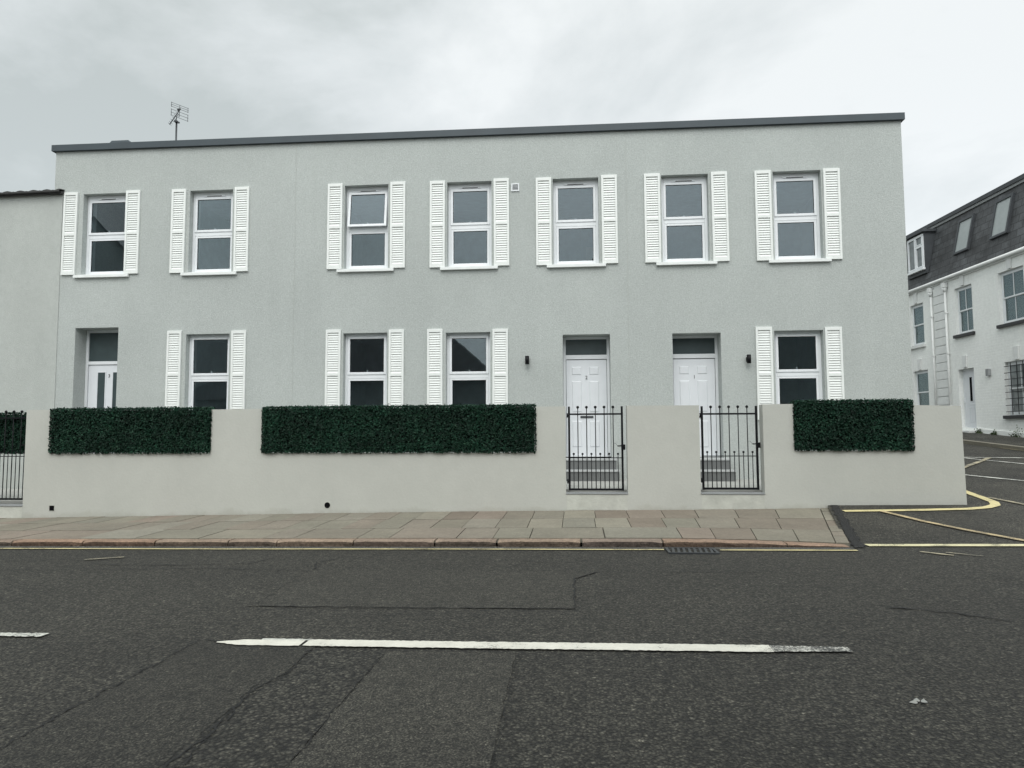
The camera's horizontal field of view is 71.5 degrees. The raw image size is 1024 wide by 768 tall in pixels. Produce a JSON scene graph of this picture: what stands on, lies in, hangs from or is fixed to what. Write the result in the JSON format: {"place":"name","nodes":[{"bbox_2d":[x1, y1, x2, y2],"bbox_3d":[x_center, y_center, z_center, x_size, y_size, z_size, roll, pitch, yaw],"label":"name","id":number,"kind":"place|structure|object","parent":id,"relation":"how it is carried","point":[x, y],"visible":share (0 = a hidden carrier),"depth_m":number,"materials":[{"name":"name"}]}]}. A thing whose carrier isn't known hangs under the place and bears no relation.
{"place":"outdoors","nodes":[
{"label":"outdoors","id":0,"kind":"place"},
{"bbox_2d":[0,479,760,503],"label":"garden path","id":1,"kind":"structure","parent":0,"point":[615,484],"depth_m":12.16,"materials":[{"name":"grey concrete"}]},
{"bbox_2d":[0,189,64,488],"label":"neighbouring house","id":2,"kind":"structure","parent":1,"relation":"on","point":[30,238],"depth_m":15.12,"materials":[{"name":"paint"}]},
{"bbox_2d":[51,112,912,480],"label":"terraced building","id":3,"kind":"structure","parent":1,"relation":"on","point":[617,266],"depth_m":14.36,"materials":[{"name":"grey paint"}]},
{"bbox_2d":[73,195,128,277],"bbox_3d":[-8.653,-3.140,15.286,1.218,1.818,0.515,-1,-4,5],"label":"window","id":4,"kind":"structure","parent":3,"relation":"in","point":[93,237],"depth_m":15.26,"materials":[{"name":"white plastic"}]},
{"bbox_2d":[87,365,116,410],"bbox_3d":[-8.688,0.600,15.224,0.832,2.015,0.056,-1,-4,5],"label":"door","id":5,"kind":"structure","parent":3,"relation":"in","point":[102,383],"depth_m":15.25,"materials":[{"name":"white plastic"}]},
{"bbox_2d":[169,102,188,139],"bbox_3d":[-7.598,-5.516,16.165,0.392,1.883,0.206,0,-4,-8],"label":"tv aerial","id":6,"kind":"object","parent":3,"relation":"on","point":[177,114],"visible":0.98,"depth_m":16.19,"materials":[{"name":"metal"}]},
{"bbox_2d":[180,192,236,275],"bbox_3d":[-6.292,-3.157,15.075,1.198,1.818,0.515,-1,-4,5],"label":"window","id":7,"kind":"structure","parent":3,"relation":"in","point":[198,234],"depth_m":15.04,"materials":[{"name":"white plastic"}]},
{"bbox_2d":[188,335,229,409],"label":"window","id":8,"kind":"structure","parent":3,"relation":"in","point":[194,377],"depth_m":14.83,"materials":[{"name":"white plastic"}]},
{"bbox_2d":[337,187,393,272],"bbox_3d":[-2.975,-3.182,14.779,1.178,1.818,0.515,-1,-4,5],"label":"window","id":9,"kind":"structure","parent":3,"relation":"in","point":[378,228],"depth_m":14.72,"materials":[{"name":"white plastic"}]},
{"bbox_2d":[345,334,386,405],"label":"window","id":10,"kind":"structure","parent":3,"relation":"in","point":[349,376],"depth_m":14.53,"materials":[{"name":"white plastic"}]},
{"bbox_2d":[447,333,489,404],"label":"window","id":11,"kind":"structure","parent":3,"relation":"in","point":[452,376],"depth_m":14.34,"materials":[{"name":"white plastic"}]},
{"bbox_2d":[440,183,497,269],"bbox_3d":[-0.860,-3.205,14.470,1.168,1.818,0.275,-1,-4,5],"label":"window","id":12,"kind":"structure","parent":3,"relation":"in","point":[470,226],"depth_m":14.54,"materials":[{"name":"white plastic"}]},
{"bbox_2d":[525,356,528,363],"bbox_3d":[0.300,-0.469,14.033,0.080,0.165,0.127,-1,-4,5],"label":"wall lamp","id":13,"kind":"object","parent":3,"relation":"attached to","point":[526,359],"visible":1,"depth_m":13.98,"materials":[{"name":"black metal"}]},
{"bbox_2d":[547,180,605,267],"bbox_3d":[1.282,-3.221,14.279,1.168,1.818,0.275,-1,-4,5],"label":"window","id":14,"kind":"structure","parent":3,"relation":"in","point":[576,223],"depth_m":14.35,"materials":[{"name":"white plastic"}]},
{"bbox_2d":[566,360,607,455],"bbox_3d":[1.505,0.473,14.314,0.808,1.926,0.062,-1,-4,5],"label":"door","id":15,"kind":"structure","parent":3,"relation":"in","point":[586,380],"depth_m":14.30,"materials":[{"name":"wood"}]},
{"bbox_2d":[656,176,716,265],"bbox_3d":[3.423,-3.236,14.088,1.168,1.818,0.275,-1,-4,5],"label":"window","id":16,"kind":"structure","parent":3,"relation":"in","point":[702,221],"depth_m":14.15,"materials":[{"name":"white plastic"}]},
{"bbox_2d":[673,359,716,455],"bbox_3d":[3.632,0.460,14.124,0.808,1.926,0.062,-1,-4,5],"label":"door","id":17,"kind":"structure","parent":3,"relation":"in","point":[694,379],"depth_m":14.13,"materials":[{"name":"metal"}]},
{"bbox_2d":[746,354,750,362],"bbox_3d":[4.544,-0.480,13.653,0.080,0.165,0.127,-1,-4,5],"label":"wall lamp","id":18,"kind":"object","parent":3,"relation":"attached to","point":[748,358],"visible":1,"depth_m":13.60,"materials":[{"name":"black metal"}]},
{"bbox_2d":[774,331,822,403],"bbox_3d":[5.527,-0.188,13.777,0.908,1.670,0.086,-1,-4,5],"label":"window","id":19,"kind":"structure","parent":3,"relation":"in","point":[796,373],"depth_m":13.76,"materials":[{"name":"white plastic"}]},
{"bbox_2d":[768,173,831,262],"bbox_3d":[5.565,-3.252,13.897,1.168,1.818,0.275,-1,-4,5],"label":"window","id":20,"kind":"structure","parent":3,"relation":"in","point":[814,218],"depth_m":13.96,"materials":[{"name":"white plastic"}]},
{"bbox_2d":[0,508,849,545],"bbox_3d":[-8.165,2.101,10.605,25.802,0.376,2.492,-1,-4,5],"label":"pavement","id":21,"kind":"structure","parent":0,"point":[808,525],"depth_m":9.77,"materials":[{"name":"grey concrete"}]},
{"bbox_2d":[0,545,1023,767],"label":"road","id":22,"kind":"structure","parent":0,"point":[102,623],"depth_m":4.66,"materials":[{"name":"grey asphalt"}]},
{"bbox_2d":[0,632,47,636],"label":"white line","id":23,"kind":"object","parent":22,"relation":"on","point":[21,634],"visible":1,"depth_m":4.84,"materials":[{"name":"paint"}]},
{"bbox_2d":[0,640,315,767],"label":"road patch","id":24,"kind":"object","parent":22,"relation":"on","point":[160,714],"visible":1,"depth_m":3.45,"materials":[{"name":"grey asphalt"}]},
{"bbox_2d":[217,639,304,645],"bbox_3d":[-1.627,1.664,4.582,0.570,0.004,0.128,-1,-4,5],"label":"white line","id":25,"kind":"object","parent":22,"relation":"on","point":[267,642],"visible":1,"depth_m":4.58,"materials":[{"name":"paint"}]},
{"bbox_2d":[159,648,385,767],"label":"road patch","id":26,"kind":"object","parent":22,"relation":"on","point":[277,722],"visible":1,"depth_m":3.38,"materials":[{"name":"grey asphalt"}]},
{"bbox_2d":[261,638,309,639],"bbox_3d":[-1.467,1.667,4.641,0.340,0.003,0.045,-1,-4,5],"label":"white line","id":27,"kind":"object","parent":22,"relation":"on","point":[282,639],"visible":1,"depth_m":4.64,"materials":[{"name":"paint"}]},
{"bbox_2d":[0,548,663,549],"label":"yellow line","id":28,"kind":"object","parent":22,"relation":"on","point":[304,548],"visible":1,"depth_m":8.56,"materials":[{"name":"paint"}]},
{"bbox_2d":[285,651,515,767],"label":"road patch","id":29,"kind":"object","parent":22,"relation":"on","point":[407,709],"visible":1,"depth_m":3.36,"materials":[{"name":"grey asphalt"}]},
{"bbox_2d":[247,571,595,608],"bbox_3d":[-0.646,1.779,6.230,2.816,0.022,1.494,-1,-4,5],"label":"road patch","id":30,"kind":"object","parent":22,"relation":"on","point":[503,589],"visible":1,"depth_m":6.11,"materials":[{"name":"grey asphalt"}]},
{"bbox_2d":[0,538,848,546],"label":"kerb","id":31,"kind":"structure","parent":22,"relation":"on","point":[439,542],"depth_m":8.55,"materials":[{"name":"stone"}]},
{"bbox_2d":[0,546,855,549],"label":"gutter","id":32,"kind":"object","parent":22,"relation":"on","point":[760,548],"visible":0.98,"depth_m":8.42,"materials":[{"name":"concrete"}]},
{"bbox_2d":[0,557,1012,767],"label":"road cracks","id":33,"kind":"object","parent":22,"relation":"on","point":[204,739],"visible":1,"depth_m":3.99,"materials":[{"name":"black asphalt"}]},
{"bbox_2d":[303,639,773,651],"bbox_3d":[0.127,1.633,4.442,2.910,0.023,0.161,-1,-4,5],"label":"white line","id":34,"kind":"object","parent":22,"relation":"on","point":[576,646],"visible":1,"depth_m":4.43,"materials":[{"name":"paint"}]},
{"bbox_2d":[664,547,719,553],"bbox_3d":[2.009,1.875,7.960,0.550,0.036,0.380,-1,-4,5],"label":"drain grate","id":35,"kind":"object","parent":22,"relation":"on","point":[711,549],"visible":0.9,"depth_m":7.93,"materials":[{"name":"metal"}]},
{"bbox_2d":[720,549,857,550],"bbox_3d":[3.074,1.847,7.914,1.480,0.012,0.070,-1,-4,5],"label":"yellow line","id":36,"kind":"object","parent":22,"relation":"on","point":[799,550],"visible":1,"depth_m":7.86,"materials":[{"name":"paint"}]},
{"bbox_2d":[769,645,851,651],"bbox_3d":[1.806,1.601,4.299,0.459,0.004,0.132,-1,-4,5],"label":"white line","id":37,"kind":"object","parent":22,"relation":"on","point":[776,648],"visible":1,"depth_m":4.30,"materials":[{"name":"paint"}]},
{"bbox_2d":[910,698,926,703],"bbox_3d":[1.972,1.534,3.446,0.064,0.019,0.066,3,-5,-38],"label":"litter scrap","id":38,"kind":"object","parent":22,"relation":"on","point":[918,700],"visible":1,"depth_m":3.44,"materials":[{"name":"white paper"}]},
{"bbox_2d":[865,544,1023,545],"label":"road marking","id":39,"kind":"object","parent":22,"relation":"on","point":[945,544],"visible":1,"depth_m":8.12,"materials":[{"name":"yellow paint"}]},
{"bbox_2d":[0,0,1023,235],"label":"sky","id":40,"kind":"structure","parent":0,"point":[72,71],"materials":[{"name":"grey"}]},
{"bbox_2d":[828,444,1023,544],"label":"side street","id":41,"kind":"structure","parent":0,"point":[1005,518],"depth_m":9.82,"materials":[{"name":"grey asphalt"}]},
{"bbox_2d":[830,505,865,547],"bbox_3d":[4.380,1.831,9.343,0.166,0.216,2.833,-2,-4,19],"label":"tar seam","id":42,"kind":"object","parent":41,"relation":"on","point":[849,533],"visible":1,"depth_m":9.08,"materials":[{"name":"black asphalt"}]},
{"bbox_2d":[843,490,999,511],"bbox_3d":[7.544,1.753,13.781,2.141,0.633,8.892,-2,-5,25],"label":"road marking","id":43,"kind":"object","parent":41,"relation":"on","point":[993,503],"visible":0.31,"depth_m":10.23,"materials":[{"name":"yellow paint"}]},
{"bbox_2d":[881,511,1023,540],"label":"box marking","id":44,"kind":"object","parent":41,"relation":"on","point":[953,526],"visible":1,"depth_m":9.05,"materials":[{"name":"yellow paint"}]},
{"bbox_2d":[965,457,990,467],"bbox_3d":[10.080,1.711,15.454,2.665,0.165,0.112,4,-6,-45],"label":"box marking","id":45,"kind":"object","parent":41,"relation":"on","point":[976,462],"visible":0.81,"depth_m":15.50,"materials":[{"name":"yellow paint"}]},
{"bbox_2d":[965,474,1023,480],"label":"box marking","id":46,"kind":"object","parent":41,"relation":"on","point":[995,477],"visible":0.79,"depth_m":13.22,"materials":[{"name":"white paint"}]},
{"bbox_2d":[977,457,1014,457],"bbox_3d":[11.557,1.688,16.289,2.351,0.023,0.115,-1,-4,17],"label":"box marking","id":47,"kind":"object","parent":41,"relation":"on","point":[996,457],"visible":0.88,"depth_m":16.40,"materials":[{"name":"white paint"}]},
{"bbox_2d":[968,458,1023,463],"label":"box marking","id":48,"kind":"object","parent":41,"relation":"on","point":[998,461],"visible":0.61,"depth_m":15.66,"materials":[{"name":"white paint"}]},
{"bbox_2d":[988,497,1023,504],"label":"box marking","id":49,"kind":"object","parent":41,"relation":"on","point":[1006,500],"visible":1,"depth_m":10.76,"materials":[{"name":"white paint"}]},
{"bbox_2d":[962,432,1023,450],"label":"pavement","id":50,"kind":"structure","parent":0,"point":[998,441],"depth_m":19.81,"materials":[{"name":"concrete"}]},
{"bbox_2d":[1008,425,1022,436],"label":"weed","id":51,"kind":"object","parent":50,"relation":"on","point":[1015,432],"visible":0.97,"depth_m":20.93,"materials":[{"name":"green plant"}]},
{"label":"ground","id":52,"kind":"structure","parent":0,"visible":0},
{"bbox_2d":[0,404,966,544],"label":"garden wall","id":53,"kind":"structure","parent":52,"relation":"on","point":[235,471],"depth_m":11.21,"materials":[{"name":"grey paint"}]},
{"bbox_2d":[0,410,25,499],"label":"metal gate","id":54,"kind":"structure","parent":53,"relation":"attached to","point":[19,456],"depth_m":12.05,"materials":[{"name":"black metal"}]},
{"bbox_2d":[0,412,26,454],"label":"hedge panel","id":55,"kind":"object","parent":54,"relation":"attached to","point":[16,435],"visible":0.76,"depth_m":12.16,"materials":[{"name":"green plant"}]},
{"bbox_2d":[48,406,214,454],"bbox_3d":[-6.327,0.771,11.853,2.862,0.817,0.271,-1,-4,5],"label":"hedge panel","id":56,"kind":"object","parent":53,"relation":"attached to","point":[147,430],"visible":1,"depth_m":11.75,"materials":[{"name":"green plant"}]},
{"bbox_2d":[260,403,536,453],"bbox_3d":[-1.837,0.722,11.454,4.510,0.826,0.272,-1,-4,5],"label":"hedge panel","id":57,"kind":"object","parent":53,"relation":"attached to","point":[456,428],"visible":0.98,"depth_m":11.35,"materials":[{"name":"green plant"}]},
{"bbox_2d":[567,406,624,490],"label":"metal gate","id":58,"kind":"structure","parent":53,"relation":"attached to","point":[622,445],"depth_m":11.19,"materials":[{"name":"black metal"}]},
{"bbox_2d":[699,405,760,489],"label":"metal gate","id":59,"kind":"structure","parent":53,"relation":"attached to","point":[757,443],"depth_m":11.01,"materials":[{"name":"black metal"}]},
{"bbox_2d":[789,398,915,451],"bbox_3d":[5.168,0.622,10.833,1.798,0.829,0.273,-1,-4,5],"label":"hedge panel","id":60,"kind":"object","parent":53,"relation":"attached to","point":[847,425],"visible":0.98,"depth_m":10.73,"materials":[{"name":"green plant"}]},
{"bbox_2d":[906,173,1023,437],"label":"mansard house","id":61,"kind":"structure","parent":52,"relation":"on","point":[965,266],"depth_m":23.19,"materials":[{"name":"white paint"}]},
{"bbox_2d":[911,293,925,349],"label":"window","id":62,"kind":"structure","parent":61,"relation":"in","point":[918,319],"depth_m":26.48,"materials":[{"name":"grey glass"}]},
{"bbox_2d":[906,229,936,275],"bbox_3d":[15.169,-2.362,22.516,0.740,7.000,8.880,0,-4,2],"label":"window","id":63,"kind":"structure","parent":61,"relation":"in","point":[915,246],"depth_m":26.30,"materials":[{"name":"white plastic"}]},
{"bbox_2d":[916,359,928,404],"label":"window","id":64,"kind":"structure","parent":61,"relation":"in","point":[921,376],"depth_m":26.24,"materials":[{"name":"grey glass"}]},
{"bbox_2d":[953,275,974,338],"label":"window","id":65,"kind":"structure","parent":61,"relation":"in","point":[965,309],"depth_m":23.62,"materials":[{"name":"white plastic"}]},
{"bbox_2d":[953,213,975,255],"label":"roof window","id":66,"kind":"structure","parent":61,"relation":"in","point":[964,232],"depth_m":23.80,"materials":[{"name":"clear glass"}]},
{"bbox_2d":[964,370,976,427],"bbox_3d":[15.131,0.508,23.395,0.100,1.916,0.716,0,-4,2],"label":"door","id":67,"kind":"structure","parent":61,"relation":"in","point":[969,399],"depth_m":23.47,"materials":[{"name":"white plastic"}]},
{"bbox_2d":[989,192,1014,239],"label":"roof window","id":68,"kind":"structure","parent":61,"relation":"in","point":[1003,208],"depth_m":21.89,"materials":[{"name":"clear glass"}]},
{"bbox_2d":[996,258,1023,328],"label":"window","id":69,"kind":"structure","parent":61,"relation":"in","point":[1012,280],"depth_m":21.28,"materials":[{"name":"white plastic"}]},
{"bbox_2d":[1003,346,1023,418],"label":"window","id":70,"kind":"structure","parent":61,"relation":"in","point":[1015,372],"depth_m":21.11,"materials":[{"name":"white plastic"}]}
]}

